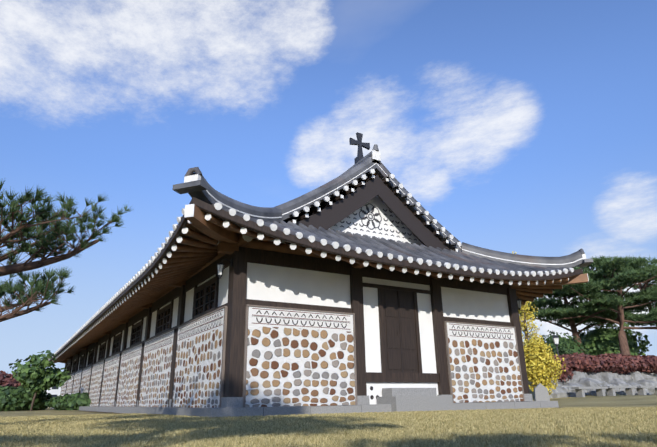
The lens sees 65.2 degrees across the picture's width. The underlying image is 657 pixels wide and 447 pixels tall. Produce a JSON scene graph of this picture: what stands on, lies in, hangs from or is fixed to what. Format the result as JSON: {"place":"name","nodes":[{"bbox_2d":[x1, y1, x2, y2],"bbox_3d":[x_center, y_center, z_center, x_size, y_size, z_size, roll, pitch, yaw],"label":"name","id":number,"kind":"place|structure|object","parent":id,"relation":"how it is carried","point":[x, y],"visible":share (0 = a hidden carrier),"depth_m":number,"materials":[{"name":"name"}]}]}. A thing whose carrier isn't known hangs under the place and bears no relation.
{"place":"outdoors","nodes":[
{"label":"outdoors","id":0,"kind":"place"},
{"bbox_2d":[60,234,532,411],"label":"church walls","id":1,"kind":"structure","parent":0,"point":[262,323],"depth_m":12.63,"materials":[{"name":"white paint"}]},
{"bbox_2d":[217,259,232,278],"bbox_3d":[-2.257,0.976,11.109,0.340,0.470,0.156,10,-22,-29],"label":"wall lantern","id":2,"kind":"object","parent":1,"relation":"attached to","point":[220,267],"depth_m":11.03,"materials":[{"name":"metal"}]},
{"bbox_2d":[47,144,592,362],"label":"roof","id":3,"kind":"structure","parent":1,"relation":"on","point":[367,210],"depth_m":13.72,"materials":[{"name":"grey tile"}]},
{"bbox_2d":[349,132,369,163],"bbox_3d":[0.982,-2.260,16.003,0.720,1.210,0.240,10,-22,-29],"label":"roof cross","id":4,"kind":"object","parent":3,"relation":"on","point":[360,144],"visible":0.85,"depth_m":15.99,"materials":[{"name":"metal"}]},
{"bbox_2d":[517,296,521,310],"bbox_3d":[5.763,2.428,15.711,0.340,0.470,0.156,10,-22,-29],"label":"wall lantern","id":5,"kind":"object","parent":1,"relation":"attached to","point":[519,303],"depth_m":15.69,"materials":[{"name":"metal"}]},
{"bbox_2d":[50,407,563,413],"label":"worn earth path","id":6,"kind":"structure","parent":0,"point":[126,413],"depth_m":17.61,"materials":[{"name":"brown soil"}]},
{"bbox_2d":[0,382,656,446],"bbox_3d":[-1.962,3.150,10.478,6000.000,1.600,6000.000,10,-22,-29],"label":"ground","id":7,"kind":"structure","parent":0,"point":[592,401],"depth_m":19.41,"materials":[{"name":"green plant"}]},
{"bbox_2d":[0,370,22,387],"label":"shrub","id":8,"kind":"object","parent":7,"relation":"on","point":[7,379],"visible":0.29,"depth_m":30.47,"materials":[{"name":"red plant"}]},
{"bbox_2d":[0,385,52,410],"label":"shrub","id":9,"kind":"object","parent":7,"relation":"on","point":[18,398],"visible":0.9,"depth_m":26.71,"materials":[{"name":"green plant"}]},
{"bbox_2d":[4,375,60,396],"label":"distant building","id":10,"kind":"structure","parent":7,"relation":"on","point":[54,391],"depth_m":138.50,"materials":[{"name":"white"}]},
{"bbox_2d":[9,350,70,410],"bbox_3d":[-14.690,8.002,26.073,2.743,2.935,2.707,-9,-21,22],"label":"tree","id":11,"kind":"object","parent":7,"relation":"on","point":[33,376],"visible":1,"depth_m":25.62,"materials":[{"name":"green plant"}]},
{"bbox_2d":[0,178,134,321],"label":"pine tree","id":12,"kind":"object","parent":7,"relation":"on","point":[24,230],"visible":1,"depth_m":6.58,"materials":[{"name":"green plant"}]},
{"bbox_2d":[43,392,95,410],"bbox_3d":[-12.788,9.318,26.582,3.504,1.130,3.327,10,-22,-29],"label":"shrub","id":13,"kind":"object","parent":7,"relation":"on","point":[67,401],"visible":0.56,"depth_m":25.46,"materials":[{"name":"green plant"}]},
{"bbox_2d":[51,401,558,417],"bbox_3d":[-7.458,9.667,26.947,10.040,0.338,37.240,10,-22,-29],"label":"stone foundation","id":14,"kind":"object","parent":7,"relation":"on","point":[243,411],"depth_m":11.21,"materials":[{"name":"stone"}]},
{"bbox_2d":[0,406,656,446],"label":"lawn grass","id":15,"kind":"structure","parent":7,"relation":"on","point":[632,426],"depth_m":5.07,"materials":[{"name":"green plant"}]},
{"bbox_2d":[512,251,541,346],"bbox_3d":[10.847,4.973,29.108,2.016,7.015,2.216,-7,-20,18],"label":"ginkgo tree","id":16,"kind":"object","parent":7,"relation":"on","point":[524,324],"visible":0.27,"depth_m":28.61,"materials":[{"name":"yellow plant"}]},
{"bbox_2d":[534,383,549,400],"bbox_3d":[8.971,7.145,21.691,0.600,0.780,0.200,-2,-19,3],"label":"stone stele","id":17,"kind":"object","parent":7,"relation":"on","point":[541,393],"visible":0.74,"depth_m":21.60,"materials":[{"name":"stone"}]},
{"bbox_2d":[523,335,565,394],"bbox_3d":[9.874,6.800,24.270,2.382,3.086,1.990,-6,-20,14],"label":"shrub","id":18,"kind":"object","parent":7,"relation":"on","point":[540,368],"visible":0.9,"depth_m":23.93,"materials":[{"name":"yellow plant"}]},
{"bbox_2d":[552,335,558,355],"bbox_3d":[12.559,7.141,28.124,0.400,2.050,0.346,10,-22,-29],"label":"garden lamp post","id":19,"kind":"object","parent":7,"relation":"on","point":[555,339],"visible":0.73,"depth_m":28.25,"materials":[{"name":"metal"}]},
{"bbox_2d":[553,363,573,381],"bbox_3d":[11.962,7.858,27.013,2.000,1.112,1.924,10,-22,-29],"label":"red shrub","id":20,"kind":"object","parent":7,"relation":"on","point":[565,374],"visible":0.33,"depth_m":26.41,"materials":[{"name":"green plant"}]},
{"bbox_2d":[541,330,592,355],"bbox_3d":[16.182,9.234,35.666,3.875,3.635,3.790,10,-22,-29],"label":"green shrub","id":21,"kind":"object","parent":7,"relation":"on","point":[567,346],"visible":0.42,"depth_m":34.80,"materials":[{"name":"green plant"}]},
{"bbox_2d":[518,267,633,352],"bbox_3d":[18.115,7.239,36.894,10.553,7.506,9.650,10,-22,-29],"label":"pine tree","id":22,"kind":"object","parent":7,"relation":"on","point":[541,303],"visible":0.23,"depth_m":35.63,"materials":[{"name":"green plant"}]},
{"bbox_2d":[549,352,607,372],"bbox_3d":[13.389,7.876,28.649,3.913,1.316,3.940,-11,-21,26],"label":"red hedge","id":23,"kind":"object","parent":7,"relation":"on","point":[579,362],"visible":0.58,"depth_m":27.30,"materials":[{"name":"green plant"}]},
{"bbox_2d":[519,255,656,355],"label":"pine tree","id":24,"kind":"object","parent":7,"relation":"on","point":[623,273],"visible":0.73,"depth_m":33.88,"materials":[{"name":"green plant"}]},
{"bbox_2d":[571,387,607,396],"bbox_3d":[12.877,8.282,25.271,2.000,0.480,0.440,8,-21,-23],"label":"stone bench","id":25,"kind":"object","parent":7,"relation":"on","point":[600,391],"visible":0.79,"depth_m":25.07,"materials":[{"name":"stone"}]},
{"bbox_2d":[527,370,656,397],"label":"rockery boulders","id":26,"kind":"object","parent":7,"relation":"on","point":[563,389],"visible":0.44,"depth_m":27.23,"materials":[{"name":"grey stone"}]},
{"bbox_2d":[571,322,651,355],"bbox_3d":[20.560,9.535,38.057,5.404,4.599,5.572,10,-22,-29],"label":"green shrub","id":27,"kind":"object","parent":7,"relation":"on","point":[597,340],"visible":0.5,"depth_m":36.73,"materials":[{"name":"green plant"}]},
{"bbox_2d":[577,258,656,328],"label":"pine tree","id":28,"kind":"object","parent":7,"relation":"on","point":[646,285],"visible":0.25,"depth_m":38.07,"materials":[{"name":"green plant"}]},
{"bbox_2d":[593,353,641,373],"bbox_3d":[15.812,8.180,29.660,3.955,1.366,3.931,10,-22,-29],"label":"red hedge","id":29,"kind":"object","parent":7,"relation":"on","point":[619,363],"visible":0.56,"depth_m":28.32,"materials":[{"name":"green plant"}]},
{"bbox_2d":[602,386,636,395],"bbox_3d":[14.753,8.467,25.980,2.000,0.480,0.440,8,-21,-23],"label":"stone bench","id":30,"kind":"object","parent":7,"relation":"on","point":[610,390],"visible":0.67,"depth_m":25.80,"materials":[{"name":"stone"}]},
{"bbox_2d":[628,355,656,373],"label":"red hedge","id":31,"kind":"object","parent":7,"relation":"on","point":[648,363],"visible":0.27,"depth_m":29.10,"materials":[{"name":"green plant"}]},
{"bbox_2d":[636,386,656,394],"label":"stone bench","id":32,"kind":"object","parent":7,"relation":"on","point":[641,390],"visible":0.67,"depth_m":26.26,"materials":[{"name":"stone"}]},
{"bbox_2d":[0,0,656,374],"label":"sky","id":33,"kind":"structure","parent":0,"point":[523,127],"materials":[{"name":"blue"}]}
]}

